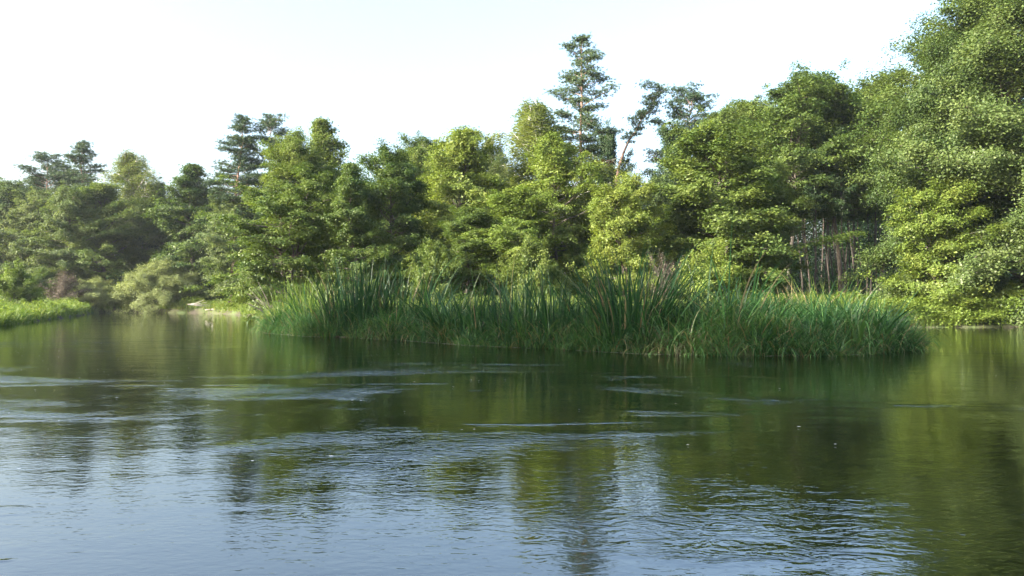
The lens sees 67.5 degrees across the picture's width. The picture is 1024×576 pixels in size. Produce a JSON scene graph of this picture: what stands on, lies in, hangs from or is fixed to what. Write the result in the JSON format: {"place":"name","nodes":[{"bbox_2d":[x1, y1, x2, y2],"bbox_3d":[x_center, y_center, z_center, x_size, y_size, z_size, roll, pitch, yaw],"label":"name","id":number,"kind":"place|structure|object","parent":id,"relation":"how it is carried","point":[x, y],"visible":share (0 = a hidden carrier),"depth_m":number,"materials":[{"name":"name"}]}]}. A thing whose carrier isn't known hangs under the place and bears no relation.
{"place":"outdoors","nodes":[
{"label":"outdoors","id":0,"kind":"place"},
{"bbox_2d":[192,192,266,310],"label":"broadleaf tree","id":1,"kind":"object","parent":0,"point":[214,237],"visible":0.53,"depth_m":72.66,"materials":[{"name":"green plant"}]},
{"bbox_2d":[200,112,266,303],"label":"pine tree","id":2,"kind":"object","parent":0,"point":[241,154],"visible":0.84,"depth_m":73.75,"materials":[{"name":"green plant"}]},
{"bbox_2d":[233,113,291,287],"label":"pine tree","id":3,"kind":"object","parent":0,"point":[270,122],"visible":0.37,"depth_m":75.88,"materials":[{"name":"green plant"}]},
{"bbox_2d":[239,126,364,263],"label":"broadleaf tree","id":4,"kind":"object","parent":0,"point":[290,150],"visible":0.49,"depth_m":54.88,"materials":[{"name":"green plant"}]},
{"bbox_2d":[453,257,533,335],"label":"reed clump","id":5,"kind":"object","parent":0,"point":[493,320],"visible":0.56,"depth_m":22.13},
{"bbox_2d":[0,0,1020,279],"label":"sky","id":6,"kind":"structure","parent":0,"point":[163,81],"materials":[{"name":"white"}]},
{"bbox_2d":[0,313,1023,575],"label":"river water","id":7,"kind":"structure","parent":0,"point":[214,445],"depth_m":6.12,"materials":[{"name":"green liquid"}]},
{"bbox_2d":[3,296,1023,354],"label":"ground","id":8,"kind":"structure","parent":0,"point":[193,310],"depth_m":65.43,"materials":[{"name":"plant"}]},
{"bbox_2d":[0,176,39,278],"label":"broadleaf tree","id":9,"kind":"object","parent":8,"relation":"on","point":[6,186],"visible":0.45,"depth_m":90.60,"materials":[{"name":"green plant"}]},
{"bbox_2d":[0,257,49,305],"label":"leafy bush","id":10,"kind":"object","parent":8,"relation":"on","point":[16,282],"visible":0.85,"depth_m":57.57,"materials":[{"name":"green plant"}]},
{"bbox_2d":[0,186,64,275],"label":"broadleaf tree","id":11,"kind":"object","parent":8,"relation":"on","point":[27,213],"visible":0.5,"depth_m":88.47,"materials":[{"name":"green plant"}]},
{"bbox_2d":[13,151,71,197],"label":"pine tree","id":12,"kind":"object","parent":8,"relation":"on","point":[46,178],"visible":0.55,"depth_m":96.65,"materials":[{"name":"green plant"}]},
{"bbox_2d":[23,266,72,298],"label":"leafy bush","id":13,"kind":"object","parent":8,"relation":"on","point":[43,275],"visible":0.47,"depth_m":81.26,"materials":[{"name":"green plant"}]},
{"bbox_2d":[0,297,109,326],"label":"bank grass","id":14,"kind":"structure","parent":8,"relation":"on","point":[20,314],"depth_m":50.19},
{"bbox_2d":[33,268,94,302],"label":"dry bush","id":15,"kind":"object","parent":8,"relation":"on","point":[64,286],"visible":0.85,"depth_m":78.90,"materials":[{"name":"brown plant"}]},
{"bbox_2d":[48,164,84,228],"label":"pine tree","id":16,"kind":"object","parent":8,"relation":"on","point":[62,167],"visible":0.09,"depth_m":96.64,"materials":[{"name":"green plant"}]},
{"bbox_2d":[5,180,143,295],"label":"broadleaf tree","id":17,"kind":"object","parent":8,"relation":"on","point":[63,204],"visible":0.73,"depth_m":84.85,"materials":[{"name":"green plant"}]},
{"bbox_2d":[50,140,117,268],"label":"pine tree","id":18,"kind":"object","parent":8,"relation":"on","point":[81,149],"visible":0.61,"depth_m":95.62,"materials":[{"name":"green plant"}]},
{"bbox_2d":[54,275,120,312],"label":"willow bush","id":19,"kind":"object","parent":8,"relation":"on","point":[99,291],"visible":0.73,"depth_m":80.33,"materials":[{"name":"green plant"}]},
{"bbox_2d":[34,180,158,297],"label":"broadleaf tree","id":20,"kind":"object","parent":8,"relation":"on","point":[104,193],"visible":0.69,"depth_m":86.94,"materials":[{"name":"green plant"}]},
{"bbox_2d":[99,199,179,280],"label":"broadleaf tree","id":21,"kind":"object","parent":8,"relation":"on","point":[136,222],"visible":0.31,"depth_m":92.84,"materials":[{"name":"green plant"}]},
{"bbox_2d":[107,177,176,282],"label":"broadleaf tree","id":22,"kind":"object","parent":8,"relation":"on","point":[135,241],"visible":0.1,"depth_m":96.41,"materials":[{"name":"green plant"}]},
{"bbox_2d":[0,295,284,323],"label":"grassy riverbank","id":23,"kind":"structure","parent":8,"relation":"on","point":[52,304],"depth_m":60.37,"materials":[{"name":"green plant"}]},
{"bbox_2d":[97,149,199,283],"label":"birch tree","id":24,"kind":"object","parent":8,"relation":"on","point":[130,169],"visible":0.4,"depth_m":94.84,"materials":[{"name":"green plant"}]},
{"bbox_2d":[106,254,209,312],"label":"willow bush","id":25,"kind":"object","parent":8,"relation":"on","point":[152,281],"visible":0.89,"depth_m":80.83,"materials":[{"name":"green plant"}]},
{"bbox_2d":[145,253,201,290],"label":"leafy bush","id":26,"kind":"object","parent":8,"relation":"on","point":[183,261],"visible":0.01,"depth_m":87.81,"materials":[{"name":"green plant"}]},
{"bbox_2d":[138,163,227,299],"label":"broadleaf tree","id":27,"kind":"object","parent":8,"relation":"on","point":[189,182],"visible":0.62,"depth_m":87.72,"materials":[{"name":"green plant"}]},
{"bbox_2d":[102,299,278,314],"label":"bank grass","id":28,"kind":"structure","parent":8,"relation":"on","point":[182,305],"depth_m":80.01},
{"bbox_2d":[173,285,223,303],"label":"leafy bush","id":29,"kind":"object","parent":8,"relation":"on","point":[204,296],"visible":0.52,"depth_m":82.91,"materials":[{"name":"green plant"}]},
{"bbox_2d":[167,184,231,289],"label":"broadleaf tree","id":30,"kind":"object","parent":8,"relation":"on","point":[205,254],"visible":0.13,"depth_m":90.62,"materials":[{"name":"green plant"}]},
{"bbox_2d":[231,195,261,281],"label":"slender tree","id":31,"kind":"object","parent":8,"relation":"on","point":[240,213],"visible":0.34,"depth_m":73.50,"materials":[{"name":"green plant"}]},
{"bbox_2d":[244,284,273,312],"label":"leaning stems","id":32,"kind":"object","parent":8,"relation":"on","point":[261,309],"visible":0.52,"depth_m":41.84,"materials":[{"name":"grey plant"}]},
{"bbox_2d":[179,161,361,323],"bbox_3d":[-13.893,-1.847,48.429,12.676,12.492,10.681,1,-1,-40],"label":"broadleaf tree","id":33,"kind":"object","parent":8,"relation":"on","point":[280,237],"visible":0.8,"depth_m":46.77,"materials":[{"name":"green plant"}]},
{"bbox_2d":[257,270,332,321],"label":"reed clump","id":34,"kind":"object","parent":8,"relation":"on","point":[290,301],"visible":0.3,"depth_m":31.24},
{"bbox_2d":[284,274,350,318],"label":"reed clump","id":35,"kind":"object","parent":8,"relation":"on","point":[308,295],"visible":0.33,"depth_m":29.12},
{"bbox_2d":[269,116,382,295],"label":"broadleaf tree","id":36,"kind":"object","parent":8,"relation":"on","point":[322,129],"visible":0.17,"depth_m":59.13,"materials":[{"name":"green plant"}]},
{"bbox_2d":[291,248,413,336],"bbox_3d":[-5.431,0.054,27.063,4.185,3.357,3.486,0,-1,11],"label":"reed clump","id":37,"kind":"object","parent":8,"relation":"on","point":[360,287],"visible":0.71,"depth_m":26.80,"materials":[{"name":"plant"}]},
{"bbox_2d":[296,162,411,302],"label":"broadleaf tree","id":38,"kind":"object","parent":8,"relation":"on","point":[345,200],"visible":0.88,"depth_m":45.85,"materials":[{"name":"green plant"}]},
{"bbox_2d":[330,135,449,299],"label":"broadleaf tree","id":39,"kind":"object","parent":8,"relation":"on","point":[394,176],"visible":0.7,"depth_m":48.82,"materials":[{"name":"green plant"}]},
{"bbox_2d":[347,254,456,317],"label":"reed clump","id":40,"kind":"object","parent":8,"relation":"on","point":[406,292],"visible":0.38,"depth_m":27.51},
{"bbox_2d":[375,143,449,287],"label":"broadleaf tree","id":41,"kind":"object","parent":8,"relation":"on","point":[417,157],"visible":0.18,"depth_m":63.73,"materials":[{"name":"green plant"}]},
{"bbox_2d":[387,130,458,240],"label":"broadleaf tree","id":42,"kind":"object","parent":8,"relation":"on","point":[416,143],"visible":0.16,"depth_m":67.08,"materials":[{"name":"green plant"}]},
{"bbox_2d":[397,233,474,302],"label":"leafy bush","id":43,"kind":"object","parent":8,"relation":"on","point":[428,254],"visible":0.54,"depth_m":43.56,"materials":[{"name":"green plant"}]},
{"bbox_2d":[391,286,486,340],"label":"reed clump","id":44,"kind":"object","parent":8,"relation":"on","point":[431,312],"visible":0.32,"depth_m":24.02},
{"bbox_2d":[386,125,517,291],"bbox_3d":[-4.223,-4.848,54.483,10.066,13.643,13.546,1,-1,-34],"label":"broadleaf tree","id":45,"kind":"object","parent":8,"relation":"on","point":[462,157],"visible":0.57,"depth_m":52.92,"materials":[{"name":"green plant"}]},
{"bbox_2d":[411,204,514,297],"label":"broadleaf tree","id":46,"kind":"object","parent":8,"relation":"on","point":[470,215],"visible":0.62,"depth_m":45.96,"materials":[{"name":"green plant"}]},
{"bbox_2d":[414,148,515,286],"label":"broadleaf tree","id":47,"kind":"object","parent":8,"relation":"on","point":[497,163],"visible":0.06,"depth_m":61.40,"materials":[{"name":"green plant"}]},
{"bbox_2d":[419,275,531,334],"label":"reed clump","id":48,"kind":"object","parent":8,"relation":"on","point":[458,309],"visible":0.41,"depth_m":22.92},
{"bbox_2d":[0,290,972,326],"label":"meadow grass","id":49,"kind":"structure","parent":8,"relation":"on","point":[925,322],"depth_m":36.57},
{"bbox_2d":[484,135,518,189],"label":"birch tree","id":50,"kind":"object","parent":8,"relation":"on","point":[494,155],"visible":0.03,"depth_m":71.88,"materials":[{"name":"green plant"}]},
{"bbox_2d":[0,129,1019,299],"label":"wood","id":51,"kind":"object","parent":8,"relation":"on","point":[862,226],"depth_m":86.00,"materials":[{"name":"green plant"}]},
{"bbox_2d":[450,185,574,296],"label":"broadleaf tree","id":52,"kind":"object","parent":8,"relation":"on","point":[514,228],"visible":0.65,"depth_m":45.82,"materials":[{"name":"green plant"}]},
{"bbox_2d":[469,264,587,344],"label":"reed clump","id":53,"kind":"object","parent":8,"relation":"on","point":[524,309],"visible":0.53,"depth_m":21.22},
{"bbox_2d":[493,230,571,299],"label":"leafy bush","id":54,"kind":"object","parent":8,"relation":"on","point":[534,249],"visible":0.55,"depth_m":42.50,"materials":[{"name":"green plant"}]},
{"bbox_2d":[294,282,780,304],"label":"wood edge undergrowth","id":55,"kind":"object","parent":8,"relation":"on","point":[574,294],"visible":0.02,"depth_m":43.30,"materials":[{"name":"plant"}]},
{"bbox_2d":[480,130,615,294],"bbox_3d":[3.310,-4.235,49.859,8.026,11.867,10.801,2,-2,-60],"label":"broadleaf tree","id":56,"kind":"object","parent":8,"relation":"on","point":[553,166],"visible":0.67,"depth_m":48.98,"materials":[{"name":"green plant"}]},
{"bbox_2d":[471,96,649,292],"bbox_3d":[2.720,-6.399,58.732,13.302,16.287,16.723,0,-1,0],"label":"birch tree","id":57,"kind":"object","parent":8,"relation":"on","point":[537,121],"visible":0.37,"depth_m":56.05,"materials":[{"name":"green plant"}]},
{"bbox_2d":[512,243,621,334],"bbox_3d":[1.016,0.160,20.824,2.543,2.784,4.274,1,-1,-30],"label":"reed clump","id":58,"kind":"object","parent":8,"relation":"on","point":[583,301],"visible":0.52,"depth_m":19.90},
{"bbox_2d":[541,32,626,182],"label":"pine tree","id":59,"kind":"object","parent":8,"relation":"on","point":[580,81],"visible":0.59,"depth_m":61.53,"materials":[{"name":"green plant"}]},
{"bbox_2d":[539,284,631,350],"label":"reed clump","id":60,"kind":"object","parent":8,"relation":"on","point":[591,316],"visible":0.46,"depth_m":19.90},
{"bbox_2d":[254,326,921,355],"bbox_3d":[-0.767,1.590,25.067,25.513,0.863,11.482,0,-1,18],"label":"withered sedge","id":61,"kind":"object","parent":8,"relation":"on","point":[560,342],"visible":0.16,"depth_m":22.27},
{"bbox_2d":[259,272,924,355],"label":"spit grass","id":62,"kind":"structure","parent":8,"relation":"on","point":[808,317],"depth_m":19.31,"materials":[{"name":"plant"}]},
{"bbox_2d":[276,313,908,355],"bbox_3d":[-1.131,1.241,25.628,26.221,1.327,9.742,-1,-1,28],"label":"sedge","id":63,"kind":"object","parent":8,"relation":"on","point":[619,336],"visible":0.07,"depth_m":18.81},
{"bbox_2d":[557,180,632,288],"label":"broadleaf tree","id":64,"kind":"object","parent":8,"relation":"on","point":[588,231],"visible":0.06,"depth_m":55.46,"materials":[{"name":"green plant"}]},
{"bbox_2d":[243,297,950,357],"bbox_3d":[-0.264,1.254,25.359,26.230,2.015,15.443,0,-1,11],"label":"shore sedge","id":65,"kind":"object","parent":8,"relation":"on","point":[815,347],"visible":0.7,"depth_m":19.13,"materials":[{"name":"plant"}]},
{"bbox_2d":[245,216,952,356],"bbox_3d":[-0.682,0.131,25.261,26.358,3.649,9.642,-1,-1,32],"label":"broad sedge","id":66,"kind":"object","parent":8,"relation":"on","point":[714,309],"visible":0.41,"depth_m":20.80,"materials":[{"name":"plant"}]},
{"bbox_2d":[595,117,637,231],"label":"broadleaf tree","id":67,"kind":"object","parent":8,"relation":"on","point":[609,154],"visible":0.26,"depth_m":68.00,"materials":[{"name":"green plant"}]},
{"bbox_2d":[563,170,679,299],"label":"broadleaf tree","id":68,"kind":"object","parent":8,"relation":"on","point":[627,220],"visible":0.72,"depth_m":43.21,"materials":[{"name":"green plant"}]},
{"bbox_2d":[546,234,730,350],"bbox_3d":[3.008,0.124,19.063,4.524,3.106,4.857,1,-1,-38],"label":"reed clump","id":69,"kind":"object","parent":8,"relation":"on","point":[627,302],"visible":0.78,"depth_m":18.90,"materials":[{"name":"plant"}]},
{"bbox_2d":[615,79,674,273],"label":"pine tree","id":70,"kind":"object","parent":8,"relation":"on","point":[653,102],"visible":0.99,"depth_m":66.08,"materials":[{"name":"green plant"}]},
{"bbox_2d":[614,170,710,280],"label":"broadleaf tree","id":71,"kind":"object","parent":8,"relation":"on","point":[658,201],"visible":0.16,"depth_m":55.43,"materials":[{"name":"green plant"}]},
{"bbox_2d":[647,250,682,301],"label":"dry bush","id":72,"kind":"object","parent":8,"relation":"on","point":[665,266],"visible":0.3,"depth_m":35.95,"materials":[{"name":"brown plant"}]},
{"bbox_2d":[638,113,693,264],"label":"broadleaf tree","id":73,"kind":"object","parent":8,"relation":"on","point":[666,134],"visible":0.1,"depth_m":62.01,"materials":[{"name":"green plant"}]},
{"bbox_2d":[630,198,707,295],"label":"broadleaf tree","id":74,"kind":"object","parent":8,"relation":"on","point":[675,206],"visible":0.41,"depth_m":46.19,"materials":[{"name":"green plant"}]},
{"bbox_2d":[608,322,738,356],"bbox_3d":[3.895,1.423,18.360,3.263,1.510,2.656,0,-1,0],"label":"sedge mound","id":75,"kind":"object","parent":8,"relation":"on","point":[698,333],"visible":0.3,"depth_m":17.91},
{"bbox_2d":[642,79,719,166],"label":"pine tree","id":76,"kind":"object","parent":8,"relation":"on","point":[695,97],"visible":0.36,"depth_m":65.38,"materials":[{"name":"green plant"}]},
{"bbox_2d":[644,244,756,330],"bbox_3d":[5.223,0.408,18.459,2.974,3.124,3.771,1,-1,-30],"label":"reed clump","id":77,"kind":"object","parent":8,"relation":"on","point":[685,310],"visible":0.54,"depth_m":18.97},
{"bbox_2d":[672,237,754,302],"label":"leafy bush","id":78,"kind":"object","parent":8,"relation":"on","point":[721,266],"visible":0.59,"depth_m":40.35,"materials":[{"name":"green plant"}]},
{"bbox_2d":[672,97,763,255],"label":"broadleaf tree","id":79,"kind":"object","parent":8,"relation":"on","point":[725,114],"visible":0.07,"depth_m":59.34,"materials":[{"name":"green plant"}]},
{"bbox_2d":[658,94,791,248],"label":"broadleaf tree","id":80,"kind":"object","parent":8,"relation":"on","point":[745,106],"visible":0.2,"depth_m":59.98,"materials":[{"name":"green plant"}]},
{"bbox_2d":[637,116,867,295],"bbox_3d":[12.724,-3.558,46.080,12.135,13.218,12.971,1,-1,-31],"label":"broadleaf tree","id":81,"kind":"object","parent":8,"relation":"on","point":[718,146],"visible":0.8,"depth_m":43.94,"materials":[{"name":"green plant"}]},
{"bbox_2d":[722,284,796,318],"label":"reed clump","id":82,"kind":"object","parent":8,"relation":"on","point":[761,305],"visible":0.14,"depth_m":20.62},
{"bbox_2d":[731,257,790,295],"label":"leafy bush","id":83,"kind":"object","parent":8,"relation":"on","point":[761,281],"visible":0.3,"depth_m":43.41,"materials":[{"name":"green plant"}]},
{"bbox_2d":[727,158,819,294],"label":"broadleaf tree","id":84,"kind":"object","parent":8,"relation":"on","point":[782,198],"visible":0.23,"depth_m":48.76,"materials":[{"name":"green plant"}]},
{"bbox_2d":[753,306,797,334],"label":"reed clump","id":85,"kind":"object","parent":8,"relation":"on","point":[775,323],"visible":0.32,"depth_m":18.39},
{"bbox_2d":[740,278,844,310],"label":"reed clump","id":86,"kind":"object","parent":8,"relation":"on","point":[796,294],"visible":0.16,"depth_m":26.78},
{"bbox_2d":[789,143,810,293],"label":"slender tree","id":87,"kind":"object","parent":8,"relation":"on","point":[806,255],"depth_m":58.15,"materials":[{"name":"brown plant"}]},
{"bbox_2d":[732,59,870,293],"bbox_3d":[19.540,-6.831,54.368,9.873,17.127,12.233,1,-1,-43],"label":"broadleaf tree","id":88,"kind":"object","parent":8,"relation":"on","point":[787,118],"visible":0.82,"depth_m":52.26,"materials":[{"name":"green plant"}]},
{"bbox_2d":[757,271,879,309],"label":"reed clump","id":89,"kind":"object","parent":8,"relation":"on","point":[855,298],"visible":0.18,"depth_m":25.62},
{"bbox_2d":[797,126,843,290],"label":"slender tree","id":90,"kind":"object","parent":8,"relation":"on","point":[810,191],"visible":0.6,"depth_m":52.16,"materials":[{"name":"green plant"}]},
{"bbox_2d":[821,172,834,294],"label":"slender tree","id":91,"kind":"object","parent":8,"relation":"on","point":[826,254],"visible":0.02,"depth_m":56.12,"materials":[{"name":"brown plant"}]},
{"bbox_2d":[824,197,836,293],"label":"slender tree","id":92,"kind":"object","parent":8,"relation":"on","point":[825,259],"depth_m":65.80,"materials":[{"name":"brown plant"}]},
{"bbox_2d":[752,58,921,294],"bbox_3d":[23.525,-6.987,54.846,13.806,17.613,11.143,-1,-1,44],"label":"broadleaf tree","id":93,"kind":"object","parent":8,"relation":"on","point":[851,116],"visible":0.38,"depth_m":53.04,"materials":[{"name":"green plant"}]},
{"bbox_2d":[825,124,858,291],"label":"slender tree","id":94,"kind":"object","parent":8,"relation":"on","point":[837,180],"visible":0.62,"depth_m":52.13,"materials":[{"name":"green plant"}]},
{"bbox_2d":[796,281,892,311],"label":"reed clump","id":95,"kind":"object","parent":8,"relation":"on","point":[844,296],"visible":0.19,"depth_m":24.54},
{"bbox_2d":[844,221,848,293],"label":"slender tree","id":96,"kind":"object","parent":8,"relation":"on","point":[846,255],"depth_m":61.12,"materials":[{"name":"brown plant"}]},
{"bbox_2d":[839,141,872,291],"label":"slender tree","id":97,"kind":"object","parent":8,"relation":"on","point":[853,216],"visible":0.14,"depth_m":55.29,"materials":[{"name":"green plant"}]},
{"bbox_2d":[855,170,886,294],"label":"slender tree","id":98,"kind":"object","parent":8,"relation":"on","point":[867,218],"visible":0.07,"depth_m":58.27,"materials":[{"name":"brown plant"}]},
{"bbox_2d":[833,289,915,320],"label":"reed clump","id":99,"kind":"object","parent":8,"relation":"on","point":[876,303],"visible":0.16,"depth_m":22.04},
{"bbox_2d":[864,123,887,293],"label":"slender tree","id":100,"kind":"object","parent":8,"relation":"on","point":[876,211],"visible":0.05,"depth_m":57.75,"materials":[{"name":"green plant"}]},
{"bbox_2d":[732,289,1023,326],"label":"grassy riverbank","id":101,"kind":"structure","parent":8,"relation":"on","point":[915,301],"depth_m":36.69,"materials":[{"name":"green plant"}]},
{"bbox_2d":[837,63,920,295],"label":"broadleaf tree","id":102,"kind":"object","parent":8,"relation":"on","point":[866,86],"visible":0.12,"depth_m":60.93,"materials":[{"name":"green plant"}]},
{"bbox_2d":[880,302,959,341],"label":"reed clump","id":103,"kind":"object","parent":8,"relation":"on","point":[908,324],"visible":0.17,"depth_m":20.39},
{"bbox_2d":[824,0,1023,327],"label":"broadleaf tree","id":104,"kind":"object","parent":8,"relation":"on","point":[993,27],"visible":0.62,"depth_m":39.78,"materials":[{"name":"green plant"}]},
{"bbox_2d":[858,172,1012,310],"bbox_3d":[22.224,-2.064,39.175,7.217,8.310,6.309,0,-1,-24],"label":"broadleaf tree","id":105,"kind":"object","parent":8,"relation":"on","point":[945,197],"visible":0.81,"depth_m":38.65,"materials":[{"name":"green plant"}]},
{"bbox_2d":[852,21,1023,296],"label":"broadleaf tree","id":106,"kind":"object","parent":8,"relation":"on","point":[907,116],"visible":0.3,"depth_m":41.99,"materials":[{"name":"green plant"}]},
{"bbox_2d":[917,287,1007,320],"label":"leafy bush","id":107,"kind":"object","parent":8,"relation":"on","point":[969,302],"visible":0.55,"depth_m":36.97,"materials":[{"name":"green plant"}]},
{"bbox_2d":[981,281,1023,321],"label":"leafy bush","id":108,"kind":"object","parent":8,"relation":"on","point":[1013,292],"visible":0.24,"depth_m":38.54,"materials":[{"name":"green plant"}]},
{"bbox_2d":[518,262,597,344],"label":"reed clump","id":109,"kind":"object","parent":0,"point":[544,306],"visible":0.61,"depth_m":20.52,"materials":[{"name":"plant"}]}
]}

